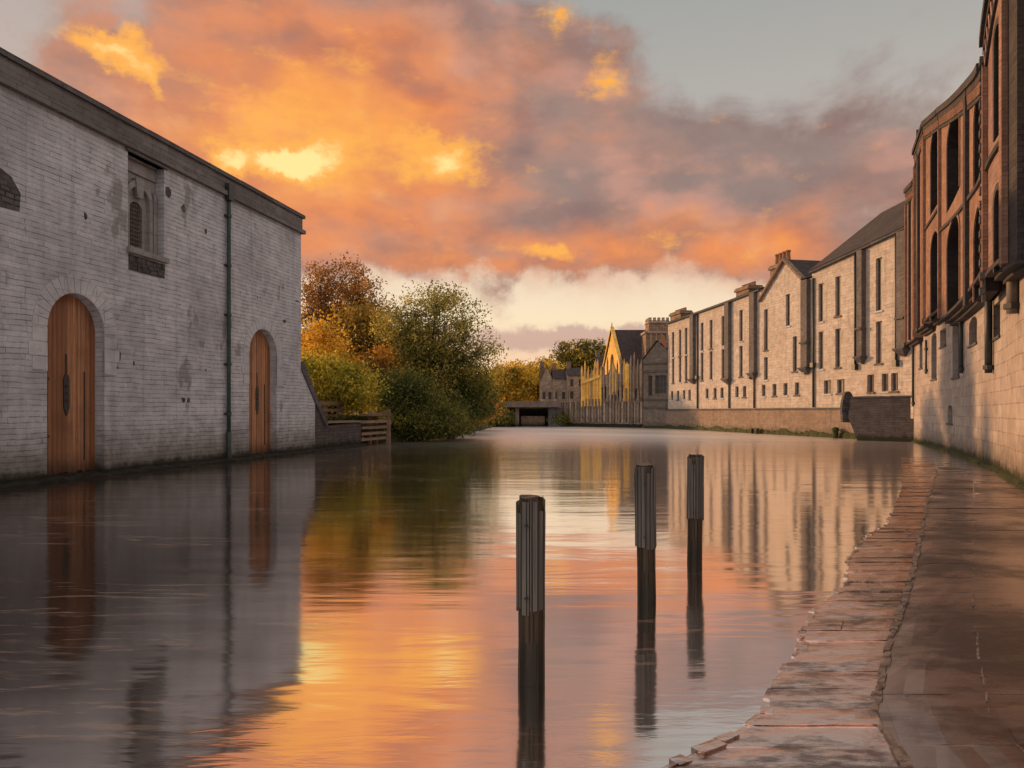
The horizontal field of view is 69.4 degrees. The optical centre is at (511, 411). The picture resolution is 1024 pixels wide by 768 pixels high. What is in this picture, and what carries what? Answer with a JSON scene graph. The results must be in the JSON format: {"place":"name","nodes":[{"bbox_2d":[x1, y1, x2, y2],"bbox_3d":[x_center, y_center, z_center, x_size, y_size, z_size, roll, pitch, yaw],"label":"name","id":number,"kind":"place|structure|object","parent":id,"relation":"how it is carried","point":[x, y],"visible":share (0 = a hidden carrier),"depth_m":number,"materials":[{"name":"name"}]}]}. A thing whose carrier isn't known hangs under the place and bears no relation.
{"place":"outdoors","nodes":[
{"label":"outdoors","id":0,"kind":"place"},
{"bbox_2d":[336,410,490,443],"bbox_3d":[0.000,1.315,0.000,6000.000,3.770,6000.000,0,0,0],"label":"ground","id":1,"kind":"structure","parent":0,"point":[394,439],"depth_m":40.40,"materials":[{"name":"brown soil"}]},
{"bbox_2d":[0,47,327,487],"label":"warehouse","id":2,"kind":"structure","parent":1,"relation":"on","point":[150,300],"depth_m":19.67,"materials":[{"name":"brick"}]},
{"bbox_2d":[47,294,94,474],"bbox_3d":[-10.758,-0.670,17.913,0.090,4.380,1.780,0,0,11],"label":"door","id":3,"kind":"structure","parent":2,"relation":"in","point":[71,330],"depth_m":18.01,"materials":[{"name":"orange wood"}]},
{"bbox_2d":[125,147,169,263],"bbox_3d":[-10.141,-5.600,20.308,0.520,2.760,1.660,0,0,11],"label":"window","id":4,"kind":"structure","parent":2,"relation":"in","point":[142,197],"depth_m":20.48,"materials":[{"name":"stone"}]},
{"bbox_2d":[249,330,269,454],"bbox_3d":[-9.079,-0.666,26.306,0.090,4.548,1.872,0,0,11],"label":"door","id":5,"kind":"structure","parent":2,"relation":"in","point":[259,354],"depth_m":26.49,"materials":[{"name":"orange wood"}]},
{"bbox_2d":[301,309,360,367],"bbox_3d":[-10.501,-2.631,42.134,4.581,6.285,4.055,0,0,0],"label":"golden tree","id":6,"kind":"object","parent":1,"relation":"on","point":[316,331],"visible":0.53,"depth_m":41.63,"materials":[{"name":"yellow plant"}]},
{"bbox_2d":[315,407,368,450],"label":"quay wall","id":7,"kind":"structure","parent":1,"relation":"on","point":[342,434],"depth_m":32.35,"materials":[{"name":"brick"}]},
{"bbox_2d":[301,346,393,415],"bbox_3d":[-9.235,-1.327,37.886,6.280,4.086,4.835,0,0,0],"label":"bush","id":8,"kind":"object","parent":1,"relation":"on","point":[332,381],"visible":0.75,"depth_m":37.28,"materials":[{"name":"green plant"}]},
{"bbox_2d":[325,414,373,423],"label":"quay grass","id":9,"kind":"structure","parent":1,"relation":"on","point":[332,417],"depth_m":34.69,"materials":[{"name":"green plant"}]},
{"bbox_2d":[319,401,343,415],"bbox_3d":[-9.260,0.090,34.195,0.220,1.220,6.600,0,0,11],"label":"plank fence","id":10,"kind":"object","parent":9,"relation":"on","point":[326,410],"visible":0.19,"depth_m":36.01,"materials":[{"name":"brown wood"}]},
{"bbox_2d":[301,252,400,358],"bbox_3d":[-12.195,-5.340,51.972,8.864,11.489,6.466,0,0,0],"label":"autumn tree","id":11,"kind":"object","parent":1,"relation":"on","point":[318,299],"visible":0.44,"depth_m":50.97,"materials":[{"name":"orange plant"}]},
{"bbox_2d":[325,294,401,413],"bbox_3d":[-9.245,-3.390,47.112,5.745,7.998,4.902,0,0,0],"label":"autumn tree","id":12,"kind":"object","parent":1,"relation":"on","point":[360,320],"visible":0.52,"depth_m":46.12,"materials":[{"name":"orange plant"}]},
{"bbox_2d":[346,337,416,412],"bbox_3d":[-7.815,-1.811,42.851,4.682,5.040,4.207,0,0,0],"label":"golden tree","id":13,"kind":"object","parent":1,"relation":"on","point":[381,361],"visible":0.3,"depth_m":42.32,"materials":[{"name":"green plant"}]},
{"bbox_2d":[365,279,508,414],"bbox_3d":[-4.386,-3.580,43.469,8.488,8.972,5.946,0,0,0],"label":"riverside tree","id":14,"kind":"object","parent":1,"relation":"on","point":[437,354],"visible":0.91,"depth_m":42.82,"materials":[{"name":"green plant"}]},
{"bbox_2d":[463,362,491,383],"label":"tree","id":15,"kind":"object","parent":1,"relation":"on","point":[479,372],"visible":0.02,"depth_m":98.90,"materials":[{"name":"green plant"}]},
{"bbox_2d":[463,395,502,428],"bbox_3d":[-3.744,-0.378,54.930,6.175,3.600,4.372,0,0,0],"label":"bush","id":16,"kind":"object","parent":1,"relation":"on","point":[496,407],"visible":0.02,"depth_m":54.86,"materials":[{"name":"green plant"}]},
{"bbox_2d":[467,383,509,426],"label":"bush","id":17,"kind":"object","parent":1,"relation":"on","point":[500,404],"visible":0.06,"depth_m":65.65,"materials":[{"name":"green plant"}]},
{"bbox_2d":[478,358,540,400],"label":"golden tree","id":18,"kind":"object","parent":1,"relation":"on","point":[516,388],"visible":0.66,"depth_m":96.60,"materials":[{"name":"yellow plant"}]},
{"bbox_2d":[497,401,560,426],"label":"bridge","id":19,"kind":"structure","parent":1,"relation":"on","point":[533,413],"depth_m":81.30,"materials":[{"name":"concrete"}]},
{"bbox_2d":[513,356,565,400],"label":"golden tree","id":20,"kind":"object","parent":1,"relation":"on","point":[548,363],"visible":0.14,"depth_m":100.35,"materials":[{"name":"yellow plant"}]},
{"bbox_2d":[539,361,552,400],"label":"old house","id":21,"kind":"structure","parent":1,"relation":"on","point":[546,387],"depth_m":90.00,"materials":[{"name":"stone"}]},
{"bbox_2d":[551,363,566,401],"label":"old house","id":22,"kind":"structure","parent":1,"relation":"on","point":[559,380],"depth_m":89.00,"materials":[{"name":"stone"}]},
{"bbox_2d":[545,340,594,367],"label":"tree","id":23,"kind":"object","parent":1,"relation":"on","point":[561,354],"visible":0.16,"depth_m":107.02,"materials":[{"name":"green plant"}]},
{"bbox_2d":[565,362,583,401],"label":"old house","id":24,"kind":"structure","parent":1,"relation":"on","point":[573,376],"depth_m":87.50,"materials":[{"name":"stone"}]},
{"bbox_2d":[567,337,606,375],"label":"tree","id":25,"kind":"object","parent":1,"relation":"on","point":[587,356],"visible":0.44,"depth_m":104.81,"materials":[{"name":"green plant"}]},
{"bbox_2d":[593,350,603,374],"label":"old house","id":26,"kind":"structure","parent":1,"relation":"on","point":[599,358],"depth_m":91.80,"materials":[{"name":"stone"}]},
{"bbox_2d":[664,408,856,438],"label":"embankment wall","id":27,"kind":"structure","parent":1,"relation":"on","point":[816,422],"depth_m":53.69,"materials":[{"name":"stone"}]},
{"bbox_2d":[848,395,912,441],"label":"masonry pier","id":28,"kind":"structure","parent":1,"relation":"on","point":[879,418],"depth_m":40.62,"materials":[{"name":"brick"}]},
{"bbox_2d":[840,391,852,421],"bbox_3d":[19.415,-0.300,42.820,0.724,1.800,0.402,0,0,6],"label":"upright stone","id":29,"kind":"object","parent":28,"relation":"on","point":[845,405],"visible":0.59,"depth_m":42.69,"materials":[{"name":"grey stone"}]},
{"bbox_2d":[903,0,1023,488],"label":"mill","id":30,"kind":"object","parent":1,"relation":"on","point":[963,190],"visible":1,"depth_m":21.42,"materials":[{"name":"stone"}]},
{"bbox_2d":[930,338,936,380],"bbox_3d":[19.067,-2.481,33.288,0.251,2.150,1.540,0,0,21],"label":"slit window","id":31,"kind":"structure","parent":30,"relation":"in","point":[936,338],"depth_m":33.87,"materials":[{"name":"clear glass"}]},
{"bbox_2d":[938,331,945,348],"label":"slit window","id":32,"kind":"structure","parent":30,"relation":"in","point":[943,346],"depth_m":31.66,"materials":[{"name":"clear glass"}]},
{"bbox_2d":[951,325,959,379],"bbox_3d":[17.065,-2.371,28.299,0.253,2.223,1.732,0,0,23],"label":"slit window","id":33,"kind":"structure","parent":30,"relation":"in","point":[958,376],"depth_m":28.96,"materials":[{"name":"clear glass"}]},
{"bbox_2d":[967,323,976,348],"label":"slit window","id":34,"kind":"structure","parent":30,"relation":"in","point":[973,344],"depth_m":25.35,"materials":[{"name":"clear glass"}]},
{"bbox_2d":[992,335,1000,341],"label":"slit window","id":35,"kind":"structure","parent":30,"relation":"in","point":[998,336],"depth_m":20.07,"materials":[{"name":"brown stone"}]},
{"bbox_2d":[991,281,1001,300],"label":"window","id":36,"kind":"structure","parent":30,"relation":"in","point":[998,292],"depth_m":18.52,"materials":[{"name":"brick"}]},
{"bbox_2d":[0,0,982,388],"label":"sky","id":37,"kind":"structure","parent":0,"point":[580,168],"materials":[{"name":"orange"}]},
{"bbox_2d":[0,426,1023,767],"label":"river water","id":38,"kind":"structure","parent":0,"point":[344,608],"depth_m":6.35,"materials":[{"name":"liquid"}]},
{"bbox_2d":[360,409,391,443],"bbox_3d":[-7.513,1.225,36.966,1.960,2.750,3.880,0,0,11],"label":"timber crib","id":39,"kind":"object","parent":38,"relation":"in","point":[369,430],"visible":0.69,"depth_m":37.17,"materials":[{"name":"brown wood"}]},
{"bbox_2d":[365,363,482,441],"bbox_3d":[-5.031,-0.578,40.865,6.896,4.403,4.505,0,0,0],"label":"bush","id":40,"kind":"object","parent":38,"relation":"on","point":[408,398],"visible":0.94,"depth_m":40.04,"materials":[{"name":"green plant"}]},
{"bbox_2d":[418,362,507,438],"bbox_3d":[-3.394,-0.780,44.402,6.338,4.806,4.741,0,0,0],"label":"bush","id":41,"kind":"object","parent":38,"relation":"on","point":[472,397],"visible":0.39,"depth_m":44.07,"materials":[{"name":"green plant"}]},
{"bbox_2d":[490,409,517,426],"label":"bush","id":42,"kind":"object","parent":38,"relation":"on","point":[509,419],"visible":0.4,"depth_m":79.67,"materials":[{"name":"green plant"}]},
{"bbox_2d":[516,495,545,686],"bbox_3d":[0.114,1.646,4.384,0.173,2.307,0.180,0,0,-29],"label":"mooring pole","id":43,"kind":"object","parent":38,"relation":"in","point":[530,553],"visible":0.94,"depth_m":4.32,"materials":[{"name":"grey wood"}]},
{"bbox_2d":[546,410,570,426],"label":"bush","id":44,"kind":"object","parent":38,"relation":"on","point":[564,418],"visible":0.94,"depth_m":80.98,"materials":[{"name":"green plant"}]},
{"bbox_2d":[557,387,642,427],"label":"river wall","id":45,"kind":"structure","parent":38,"relation":"in","point":[623,414],"depth_m":78.35,"materials":[{"name":"wood"}]},
{"bbox_2d":[581,352,642,405],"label":"ribbed ruin","id":46,"kind":"object","parent":45,"relation":"on","point":[595,382],"visible":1,"depth_m":78.13,"materials":[{"name":"stone"}]},
{"bbox_2d":[634,463,656,601],"bbox_3d":[1.139,1.619,6.301,0.196,2.363,0.182,0,0,-22],"label":"mooring pole","id":47,"kind":"object","parent":38,"relation":"in","point":[645,505],"visible":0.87,"depth_m":6.23,"materials":[{"name":"grey wood"}]},
{"bbox_2d":[643,335,667,427],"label":"store building","id":48,"kind":"structure","parent":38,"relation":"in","point":[655,381],"depth_m":72.59,"materials":[{"name":"grey stone"}]},
{"bbox_2d":[649,376,651,395],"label":"window","id":49,"kind":"structure","parent":48,"relation":"in","point":[650,377],"depth_m":73.09,"materials":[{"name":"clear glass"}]},
{"bbox_2d":[656,375,666,393],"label":"window","id":50,"kind":"structure","parent":48,"relation":"in","point":[661,380],"depth_m":72.50,"materials":[{"name":"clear glass"}]},
{"bbox_2d":[666,307,698,408],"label":"terrace house","id":51,"kind":"structure","parent":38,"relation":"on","point":[683,376],"depth_m":68.44,"materials":[{"name":"beige brick"}]},
{"bbox_2d":[671,332,674,358],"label":"window","id":52,"kind":"structure","parent":51,"relation":"in","point":[673,332],"depth_m":70.83,"materials":[{"name":"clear glass"}]},
{"bbox_2d":[678,330,681,356],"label":"window","id":53,"kind":"structure","parent":51,"relation":"in","point":[680,330],"depth_m":69.22,"materials":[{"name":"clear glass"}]},
{"bbox_2d":[678,357,681,383],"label":"window","id":54,"kind":"structure","parent":51,"relation":"in","point":[680,382],"depth_m":69.22,"materials":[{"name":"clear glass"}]},
{"bbox_2d":[684,328,687,355],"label":"window","id":55,"kind":"structure","parent":51,"relation":"in","point":[686,328],"depth_m":67.91,"materials":[{"name":"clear glass"}]},
{"bbox_2d":[684,356,687,382],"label":"window","id":56,"kind":"structure","parent":51,"relation":"in","point":[686,356],"depth_m":67.91,"materials":[{"name":"grey glass"}]},
{"bbox_2d":[686,454,703,563],"bbox_3d":[1.953,1.625,7.889,0.188,2.351,0.178,0,0,-24],"label":"mooring pole","id":57,"kind":"object","parent":38,"relation":"in","point":[695,493],"visible":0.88,"depth_m":7.82,"materials":[{"name":"grey wood"}]},
{"bbox_2d":[695,300,731,408],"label":"terrace house","id":58,"kind":"structure","parent":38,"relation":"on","point":[715,356],"depth_m":61.89,"materials":[{"name":"beige brick"}]},
{"bbox_2d":[699,323,703,351],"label":"window","id":59,"kind":"structure","parent":58,"relation":"in","point":[702,323],"depth_m":64.64,"materials":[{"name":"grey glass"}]},
{"bbox_2d":[699,353,703,381],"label":"window","id":60,"kind":"structure","parent":58,"relation":"in","point":[702,380],"depth_m":64.64,"materials":[{"name":"grey glass"}]},
{"bbox_2d":[708,320,712,349],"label":"window","id":61,"kind":"structure","parent":58,"relation":"in","point":[711,320],"depth_m":62.95,"materials":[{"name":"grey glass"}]},
{"bbox_2d":[708,351,712,380],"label":"window","id":62,"kind":"structure","parent":58,"relation":"in","point":[711,351],"depth_m":62.95,"materials":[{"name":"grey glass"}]},
{"bbox_2d":[720,316,723,346],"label":"window","id":63,"kind":"structure","parent":58,"relation":"in","point":[723,316],"depth_m":60.80,"materials":[{"name":"grey glass"}]},
{"bbox_2d":[720,349,723,379],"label":"window","id":64,"kind":"structure","parent":58,"relation":"in","point":[723,349],"depth_m":60.80,"materials":[{"name":"grey glass"}]},
{"bbox_2d":[729,281,763,408],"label":"terrace house","id":65,"kind":"structure","parent":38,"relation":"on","point":[746,349],"depth_m":56.89,"materials":[{"name":"beige brick"}]},
{"bbox_2d":[734,387,738,398],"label":"window","id":66,"kind":"structure","parent":65,"relation":"in","point":[737,397],"depth_m":58.37,"materials":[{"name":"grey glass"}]},
{"bbox_2d":[738,310,742,342],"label":"window","id":67,"kind":"structure","parent":65,"relation":"in","point":[741,341],"depth_m":57.74,"materials":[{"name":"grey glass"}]},
{"bbox_2d":[738,346,742,377],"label":"window","id":68,"kind":"structure","parent":65,"relation":"in","point":[741,346],"depth_m":57.74,"materials":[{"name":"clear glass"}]},
{"bbox_2d":[832,427,838,437],"bbox_3d":[19.765,1.765,45.224,0.451,1.670,0.445,0,0,0],"label":"mooring post","id":69,"kind":"object","parent":38,"relation":"in","point":[835,430],"visible":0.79,"depth_m":45.06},
{"bbox_2d":[807,201,905,407],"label":"terrace house","id":70,"kind":"structure","parent":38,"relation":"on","point":[839,277],"depth_m":45.72,"materials":[{"name":"beige stone"}]},
{"bbox_2d":[817,283,823,323],"bbox_3d":[19.887,-6.957,47.409,0.340,2.550,0.720,0,0,-11],"label":"window","id":71,"kind":"structure","parent":70,"relation":"in","point":[821,285],"depth_m":47.51,"materials":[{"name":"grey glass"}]},
{"bbox_2d":[817,332,823,370],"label":"window","id":72,"kind":"structure","parent":70,"relation":"in","point":[821,333],"depth_m":47.51,"materials":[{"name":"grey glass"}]},
{"bbox_2d":[822,380,831,395],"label":"window","id":73,"kind":"structure","parent":70,"relation":"in","point":[828,383],"depth_m":46.89,"materials":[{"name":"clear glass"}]},
{"bbox_2d":[833,276,841,317],"bbox_3d":[20.216,-7.105,45.685,0.340,2.550,0.720,0,0,-11],"label":"window","id":74,"kind":"structure","parent":70,"relation":"in","point":[838,278],"depth_m":45.80,"materials":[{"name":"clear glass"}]},
{"bbox_2d":[833,328,841,368],"bbox_3d":[20.216,-3.900,45.685,0.340,2.500,0.720,0,0,-11],"label":"window","id":75,"kind":"structure","parent":70,"relation":"in","point":[838,330],"depth_m":45.80,"materials":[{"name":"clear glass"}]},
{"bbox_2d":[835,379,844,394],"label":"window","id":76,"kind":"structure","parent":70,"relation":"in","point":[841,382],"depth_m":45.51,"materials":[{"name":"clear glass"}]},
{"bbox_2d":[862,212,913,439],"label":"terrace house","id":77,"kind":"structure","parent":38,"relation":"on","point":[889,362],"depth_m":41.37,"materials":[{"name":"beige stone"}]},
{"bbox_2d":[866,375,874,393],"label":"window","id":78,"kind":"structure","parent":77,"relation":"in","point":[870,375],"depth_m":42.86,"materials":[{"name":"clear glass"}]},
{"bbox_2d":[874,258,882,312],"bbox_3d":[20.919,-7.200,42.002,0.340,3.100,0.720,0,0,-11],"label":"window","id":79,"kind":"structure","parent":77,"relation":"in","point":[880,259],"depth_m":42.11,"materials":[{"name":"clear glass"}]},
{"bbox_2d":[874,321,882,365],"bbox_3d":[20.919,-3.900,42.002,0.340,2.500,0.720,0,0,-11],"label":"window","id":80,"kind":"structure","parent":77,"relation":"in","point":[879,323],"depth_m":42.11,"materials":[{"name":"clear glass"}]},
{"bbox_2d":[880,374,888,392],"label":"window","id":81,"kind":"structure","parent":77,"relation":"in","point":[885,375],"depth_m":41.63,"materials":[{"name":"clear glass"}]},
{"bbox_2d":[889,373,898,392],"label":"window","id":82,"kind":"structure","parent":77,"relation":"in","point":[895,375],"depth_m":40.89,"materials":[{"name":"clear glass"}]},
{"bbox_2d":[602,323,644,374],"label":"church","id":83,"kind":"structure","parent":0,"point":[625,344],"depth_m":80.35,"materials":[{"name":"stone"}]},
{"bbox_2d":[640,317,668,360],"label":"stone tower","id":84,"kind":"structure","parent":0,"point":[653,332],"depth_m":76.66,"materials":[{"name":"beige stone"}]},
{"bbox_2d":[757,250,819,407],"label":"terrace house","id":85,"kind":"structure","parent":0,"point":[786,300],"depth_m":51.32,"materials":[{"name":"beige stone"}]},
{"bbox_2d":[760,385,765,397],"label":"window","id":86,"kind":"structure","parent":85,"relation":"in","point":[764,386],"depth_m":54.52,"materials":[{"name":"beige stone"}]},
{"bbox_2d":[763,309,768,351],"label":"window","id":87,"kind":"structure","parent":85,"relation":"in","point":[766,350],"depth_m":54.10,"materials":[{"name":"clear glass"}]},
{"bbox_2d":[763,357,768,380],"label":"window","id":88,"kind":"structure","parent":85,"relation":"in","point":[766,357],"depth_m":54.10,"materials":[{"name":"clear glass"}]},
{"bbox_2d":[771,384,776,396],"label":"window","id":89,"kind":"structure","parent":85,"relation":"in","point":[775,385],"depth_m":53.03,"materials":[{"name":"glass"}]},
{"bbox_2d":[782,383,787,396],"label":"window","id":90,"kind":"structure","parent":85,"relation":"in","point":[786,384],"depth_m":51.61,"materials":[{"name":"beige stone"}]},
{"bbox_2d":[784,294,790,327],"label":"window","id":91,"kind":"structure","parent":85,"relation":"in","point":[789,325],"depth_m":51.26,"materials":[{"name":"glass"}]},
{"bbox_2d":[791,336,797,372],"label":"window","id":92,"kind":"structure","parent":85,"relation":"in","point":[796,371],"depth_m":50.42,"materials":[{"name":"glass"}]},
{"bbox_2d":[793,382,799,396],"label":"window","id":93,"kind":"structure","parent":85,"relation":"in","point":[797,384],"depth_m":50.30,"materials":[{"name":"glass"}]},
{"bbox_2d":[662,457,937,767],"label":"walkway","id":94,"kind":"structure","parent":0,"point":[815,713],"depth_m":4.41,"materials":[{"name":"grey stone"}]},
{"bbox_2d":[869,470,1023,767],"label":"path joint","id":95,"kind":"object","parent":94,"relation":"on","point":[902,757],"visible":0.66,"depth_m":4.84,"materials":[{"name":"stone"}]},
{"bbox_2d":[878,457,1023,767],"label":"flooded path","id":96,"kind":"structure","parent":0,"point":[933,709],"depth_m":5.22,"materials":[{"name":"stone"}]}
]}

